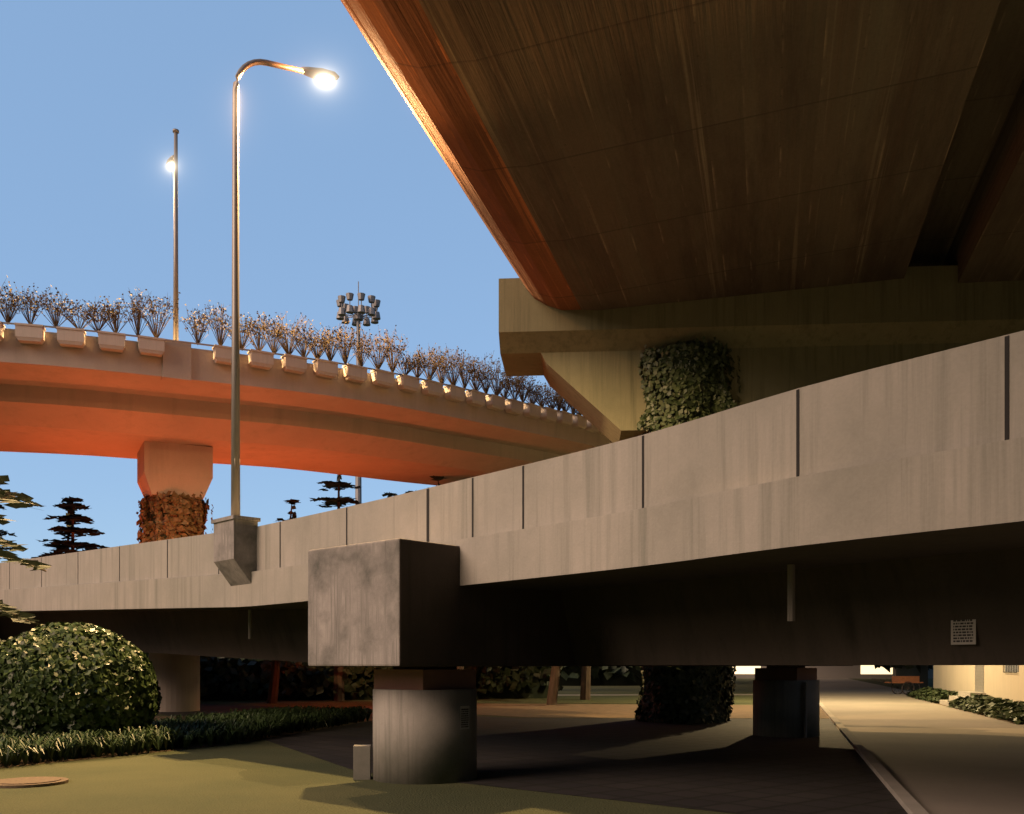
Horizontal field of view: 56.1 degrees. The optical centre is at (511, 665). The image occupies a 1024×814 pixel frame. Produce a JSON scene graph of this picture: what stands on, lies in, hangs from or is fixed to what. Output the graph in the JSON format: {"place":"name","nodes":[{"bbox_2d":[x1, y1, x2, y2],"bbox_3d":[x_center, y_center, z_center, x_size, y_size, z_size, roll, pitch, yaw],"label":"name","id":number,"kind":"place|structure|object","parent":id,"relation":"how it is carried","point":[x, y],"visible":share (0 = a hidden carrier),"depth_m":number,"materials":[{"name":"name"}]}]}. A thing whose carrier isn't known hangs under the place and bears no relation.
{"place":"outdoors","nodes":[
{"label":"outdoors","id":0,"kind":"place"},
{"bbox_2d":[0,504,16,551],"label":"tree","id":1,"kind":"object","parent":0,"point":[2,532],"depth_m":46.23,"materials":[{"name":"green plant"}]},
{"bbox_2d":[0,475,51,685],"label":"cedar","id":2,"kind":"object","parent":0,"point":[15,503],"depth_m":17.77,"materials":[{"name":"green plant"}]},
{"bbox_2d":[38,509,93,549],"bbox_3d":[-18.764,-2.545,40.004,5.554,8.122,4.910,0,0,0],"label":"tree","id":3,"kind":"object","parent":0,"point":[68,511],"depth_m":39.94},
{"bbox_2d":[31,496,108,557],"bbox_3d":[-16.666,-2.507,36.281,5.124,8.014,4.859,0,0,0],"label":"cedar","id":4,"kind":"object","parent":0,"point":[61,546],"depth_m":36.21,"materials":[{"name":"plant"}]},
{"bbox_2d":[136,491,213,652],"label":"ivy pier","id":5,"kind":"structure","parent":0,"point":[175,506],"depth_m":30.88,"materials":[{"name":"brown plant"}]},
{"bbox_2d":[0,716,372,767],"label":"planting bed soil","id":6,"kind":"structure","parent":0,"point":[190,746],"depth_m":17.29,"materials":[{"name":"soil"}]},
{"bbox_2d":[155,680,161,716],"bbox_3d":[-10.479,0.717,23.504,3.696,1.967,3.704,0,0,0],"label":"bush","id":7,"kind":"object","parent":6,"relation":"on","point":[159,697],"visible":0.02,"depth_m":23.92,"materials":[{"name":"green plant"}]},
{"bbox_2d":[0,705,372,766],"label":"liriope border","id":8,"kind":"object","parent":6,"relation":"on","point":[211,728],"visible":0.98,"depth_m":17.55,"materials":[{"name":"green plant"}]},
{"bbox_2d":[0,621,157,739],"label":"ball bush","id":9,"kind":"object","parent":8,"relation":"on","point":[25,649],"depth_m":16.15,"materials":[{"name":"green plant"}]},
{"bbox_2d":[0,0,582,562],"label":"sky","id":10,"kind":"structure","parent":0,"point":[341,185],"materials":[{"name":"blue"}]},
{"bbox_2d":[353,745,370,779],"bbox_3d":[-1.988,1.280,12.746,0.220,0.440,0.260,0,0,-6],"label":"utility box","id":11,"kind":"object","parent":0,"point":[361,762],"depth_m":12.62,"materials":[{"name":"metal"}]},
{"bbox_2d":[382,492,396,497],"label":"tree","id":12,"kind":"object","parent":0,"point":[391,494],"depth_m":46.92,"materials":[{"name":"green plant"}]},
{"bbox_2d":[429,475,463,668],"bbox_3d":[-2.317,-3.090,39.151,4.985,9.231,5.010,0,0,0],"label":"tree","id":13,"kind":"object","parent":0,"point":[435,478],"depth_m":38.88,"materials":[{"name":"plant"}]},
{"bbox_2d":[0,678,932,813],"bbox_3d":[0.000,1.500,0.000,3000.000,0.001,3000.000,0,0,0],"label":"ground","id":14,"kind":"structure","parent":0,"point":[261,776],"depth_m":11.71,"materials":[{"name":"green plant"}]},
{"bbox_2d":[0,777,68,787],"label":"manhole cover","id":15,"kind":"object","parent":14,"relation":"on","point":[25,782],"visible":1,"depth_m":12.05,"materials":[{"name":"concrete"}]},
{"bbox_2d":[267,499,300,703],"bbox_3d":[-9.035,-2.522,37.854,5.110,8.087,5.789,0,0,0],"label":"tree","id":16,"kind":"object","parent":14,"relation":"on","point":[272,696],"depth_m":37.85,"materials":[{"name":"brown plant"}]},
{"bbox_2d":[312,474,357,700],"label":"cedar wood","id":17,"kind":"object","parent":14,"relation":"on","point":[338,684],"visible":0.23,"depth_m":40.82,"materials":[{"name":"brown plant"}]},
{"bbox_2d":[310,474,361,507],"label":"cedar","id":18,"kind":"object","parent":17,"relation":"on","point":[329,501],"visible":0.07,"depth_m":40.84,"materials":[{"name":"plant"}]},
{"bbox_2d":[336,281,380,504],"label":"mast light","id":19,"kind":"object","parent":14,"relation":"on","point":[359,312],"visible":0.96,"depth_m":99.71,"materials":[{"name":"grey metal"}]},
{"bbox_2d":[200,656,563,699],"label":"shrubs","id":20,"kind":"object","parent":14,"relation":"on","point":[253,676],"depth_m":41.29,"materials":[{"name":"plant"}]},
{"bbox_2d":[144,652,642,685],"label":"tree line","id":21,"kind":"object","parent":14,"relation":"on","point":[618,680],"depth_m":71.22,"materials":[{"name":"green plant"}]},
{"bbox_2d":[580,666,590,699],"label":"tree trunk","id":22,"kind":"object","parent":14,"relation":"on","point":[585,689],"depth_m":41.83,"materials":[{"name":"brown wood"}]},
{"bbox_2d":[347,703,828,717],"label":"road","id":23,"kind":"structure","parent":14,"relation":"on","point":[585,710],"depth_m":31.87,"materials":[{"name":"grey asphalt"}]},
{"bbox_2d":[546,666,560,704],"bbox_3d":[1.804,-2.301,36.462,5.469,7.649,5.100,0,0,0],"label":"tree trunk","id":24,"kind":"object","parent":23,"relation":"on","point":[552,695],"depth_m":36.35,"materials":[{"name":"brown wood"}]},
{"bbox_2d":[730,665,932,678],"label":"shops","id":25,"kind":"structure","parent":14,"relation":"on","point":[853,671],"depth_m":112.07,"materials":[{"name":"grey"}]},
{"bbox_2d":[733,665,892,673],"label":"shop windows","id":26,"kind":"structure","parent":25,"relation":"attached to","point":[868,669],"depth_m":111.79,"materials":[{"name":"beige glass"}]},
{"bbox_2d":[820,702,928,813],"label":"kerb","id":27,"kind":"structure","parent":14,"relation":"on","point":[905,799],"depth_m":12.72,"materials":[{"name":"concrete"}]},
{"bbox_2d":[933,665,1023,701],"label":"service building","id":28,"kind":"structure","parent":14,"relation":"on","point":[998,683],"depth_m":34.58,"materials":[{"name":"beige paint"}]},
{"bbox_2d":[975,665,983,692],"bbox_3d":[17.422,0.045,35.805,0.015,1.910,1.664,0,0,16],"label":"wall sign","id":29,"kind":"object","parent":28,"relation":"attached to","point":[979,669],"depth_m":35.75,"materials":[{"name":"grey"}]},
{"bbox_2d":[1003,665,1016,672],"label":"window bars","id":30,"kind":"object","parent":28,"relation":"attached to","point":[1009,669],"depth_m":30.71,"materials":[{"name":"grey metal"}]},
{"bbox_2d":[1005,665,1017,671],"bbox_3d":[15.975,-0.450,30.703,0.513,1.300,1.800,0,0,0],"label":"window pane","id":31,"kind":"object","parent":28,"relation":"in","point":[1012,668],"visible":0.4,"depth_m":30.57,"materials":[{"name":"grey glass"}]},
{"bbox_2d":[158,704,907,813],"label":"paving","id":32,"kind":"structure","parent":0,"point":[735,765],"depth_m":14.81,"materials":[{"name":"grey concrete"}]},
{"bbox_2d":[137,441,212,711],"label":"pier","id":33,"kind":"structure","parent":32,"relation":"on","point":[165,468],"depth_m":30.94,"materials":[{"name":"concrete"}]},
{"bbox_2d":[373,689,476,784],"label":"column","id":34,"kind":"structure","parent":32,"relation":"on","point":[420,737],"depth_m":12.19,"materials":[{"name":"concrete"}]},
{"bbox_2d":[374,666,475,689],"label":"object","id":35,"kind":"structure","parent":34,"relation":"on","point":[423,677],"depth_m":12.46,"materials":[{"name":"concrete"}]},
{"bbox_2d":[460,706,468,729],"bbox_3d":[-0.608,0.670,12.366,0.111,0.300,0.142,0,0,0],"label":"sign plaque","id":36,"kind":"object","parent":34,"relation":"attached to","point":[464,707],"depth_m":12.36,"materials":[{"name":"grey metal"}]},
{"bbox_2d":[308,538,852,665],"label":"cap beam","id":37,"kind":"structure","parent":34,"relation":"on","point":[399,602],"depth_m":11.95,"materials":[{"name":"concrete"}]},
{"bbox_2d":[0,330,1023,664],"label":"ramp","id":38,"kind":"structure","parent":37,"relation":"on","point":[888,520],"depth_m":9.87,"materials":[{"name":"concrete"}]},
{"bbox_2d":[211,515,260,585],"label":"lamp plinth","id":39,"kind":"structure","parent":38,"relation":"attached to","point":[235,549],"depth_m":16.16,"materials":[{"name":"grey concrete"}]},
{"bbox_2d":[231,59,338,515],"bbox_3d":[-4.019,-6.704,17.020,2.169,8.419,0.300,0,0,-44],"label":"lamp pole","id":40,"kind":"object","parent":38,"relation":"on","point":[313,72],"visible":0.91,"depth_m":16.31,"materials":[{"name":"grey metal"}]},
{"bbox_2d":[316,75,332,85],"bbox_3d":[-3.444,-10.696,17.568,0.400,0.080,0.228,0,0,-44],"label":"lamp lens","id":41,"kind":"object","parent":40,"relation":"attached to","point":[325,80],"visible":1,"depth_m":17.52,"materials":[{"name":"white glass"}]},
{"bbox_2d":[9,334,1008,588],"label":"ramp joints","id":42,"kind":"object","parent":38,"relation":"attached to","point":[643,462],"visible":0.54,"depth_m":9.76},
{"bbox_2d":[248,564,806,737],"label":"drain pipes","id":43,"kind":"object","parent":38,"relation":"attached to","point":[790,592],"visible":1,"depth_m":9.70,"materials":[{"name":"grey plastic"}]},
{"bbox_2d":[951,619,975,644],"bbox_3d":[4.289,-0.350,9.125,0.148,0.300,0.188,0,0,0],"label":"sign plaque","id":44,"kind":"object","parent":38,"relation":"on","point":[973,627],"visible":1,"depth_m":9.12,"materials":[{"name":"grey metal"}]},
{"bbox_2d":[953,619,972,641],"bbox_3d":[4.287,-0.344,9.124,0.001,0.240,0.192,0,0,-38],"label":"sign lettering","id":45,"kind":"object","parent":44,"relation":"attached to","point":[963,631],"visible":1,"depth_m":9.12},
{"bbox_2d":[753,680,819,737],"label":"column","id":46,"kind":"structure","parent":32,"relation":"on","point":[778,708],"depth_m":20.03,"materials":[{"name":"concrete"}]},
{"bbox_2d":[755,666,816,679],"bbox_3d":[5.883,0.160,20.617,0.960,0.300,0.960,0,0,42],"label":"bridge bearing","id":47,"kind":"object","parent":46,"relation":"on","point":[785,673],"depth_m":20.28,"materials":[{"name":"black concrete"}]},
{"bbox_2d":[634,336,740,723],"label":"ivy pier","id":48,"kind":"structure","parent":0,"point":[671,386],"depth_m":24.72,"materials":[{"name":"green plant"}]},
{"bbox_2d":[637,341,736,431],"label":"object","id":49,"kind":"object","parent":48,"relation":"attached to","point":[723,402],"visible":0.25,"depth_m":24.90,"materials":[{"name":"green plant"}]},
{"bbox_2d":[558,694,904,695],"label":"path","id":50,"kind":"structure","parent":0,"point":[734,694],"depth_m":49.56,"materials":[{"name":"concrete"}]},
{"bbox_2d":[873,676,922,694],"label":"handcart body","id":51,"kind":"object","parent":50,"relation":"on","point":[910,680],"visible":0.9,"depth_m":49.66,"materials":[{"name":"brown wood"}]},
{"bbox_2d":[874,665,932,687],"bbox_3d":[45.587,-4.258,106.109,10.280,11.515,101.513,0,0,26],"label":"tree","id":52,"kind":"object","parent":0,"point":[922,674],"depth_m":69.51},
{"bbox_2d":[817,678,1023,813],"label":"road","id":53,"kind":"structure","parent":0,"point":[932,758],"depth_m":17.74,"materials":[{"name":"grey asphalt"}]},
{"bbox_2d":[908,696,1023,723],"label":"curb","id":54,"kind":"structure","parent":53,"relation":"on","point":[971,712],"depth_m":29.55,"materials":[{"name":"beige concrete"}]},
{"bbox_2d":[940,691,985,705],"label":"door steps","id":55,"kind":"structure","parent":54,"relation":"on","point":[964,694],"depth_m":35.99,"materials":[{"name":"concrete"}]},
{"bbox_2d":[906,686,1023,724],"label":"hedge","id":56,"kind":"object","parent":54,"relation":"on","point":[1000,708],"visible":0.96,"depth_m":30.73,"materials":[{"name":"green plant"}]},
{"bbox_2d":[942,78,1023,282],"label":"girder","id":57,"kind":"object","parent":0,"point":[987,244],"depth_m":21.35,"materials":[{"name":"concrete"}]},
{"bbox_2d":[499,265,1023,442],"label":"pier cap","id":58,"kind":"object","parent":57,"relation":"attached to","point":[585,363],"visible":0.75,"depth_m":24.85,"materials":[{"name":"concrete"}]},
{"bbox_2d":[341,0,1000,309],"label":"overpass deck","id":59,"kind":"structure","parent":58,"relation":"on","point":[603,154],"depth_m":16.89,"materials":[{"name":"concrete"}]},
{"bbox_2d":[908,0,1023,266],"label":"viaduct slab","id":60,"kind":"structure","parent":57,"relation":"on","point":[996,82],"depth_m":19.74,"materials":[{"name":"concrete"}]},
{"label":"ramp roadway","id":61,"kind":"structure","parent":0,"visible":0},
{"bbox_2d":[0,328,611,485],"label":"overpass","id":62,"kind":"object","parent":61,"relation":"on","point":[90,398],"depth_m":30.23,"materials":[{"name":"concrete"}]},
{"bbox_2d":[166,128,178,340],"bbox_3d":[-9.739,-12.130,27.610,0.300,6.060,1.139,0,0,-27],"label":"lamp pole","id":63,"kind":"object","parent":62,"relation":"on","point":[173,159],"visible":0.95,"depth_m":27.14,"materials":[{"name":"grey metal"}]},
{"bbox_2d":[168,163,173,169],"bbox_3d":[-9.867,-14.463,27.859,0.228,0.080,0.400,0,0,-27],"label":"lamp lens","id":64,"kind":"object","parent":63,"relation":"attached to","point":[170,166],"visible":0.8,"depth_m":27.77,"materials":[{"name":"white glass"}]},
{"bbox_2d":[161,341,190,383],"bbox_3d":[-9.505,-8.580,27.157,0.760,1.040,0.440,0,0,-27],"label":"lamp pilaster","id":65,"kind":"object","parent":62,"relation":"attached to","point":[176,362],"visible":0.93,"depth_m":26.98,"materials":[{"name":"grey concrete"}]},
{"bbox_2d":[0,321,604,435],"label":"planter boxes","id":66,"kind":"object","parent":62,"relation":"on","point":[25,333],"visible":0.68,"depth_m":29.04,"materials":[{"name":"grey concrete"}]},
{"bbox_2d":[0,283,580,415],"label":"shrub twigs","id":67,"kind":"object","parent":66,"relation":"in","point":[9,317],"visible":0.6,"depth_m":28.71,"materials":[{"name":"brown plant"}]},
{"bbox_2d":[0,276,567,407],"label":"budding shrub","id":68,"kind":"object","parent":67,"relation":"on","point":[277,333],"visible":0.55,"depth_m":28.26,"materials":[{"name":"brown plant"}]}
]}

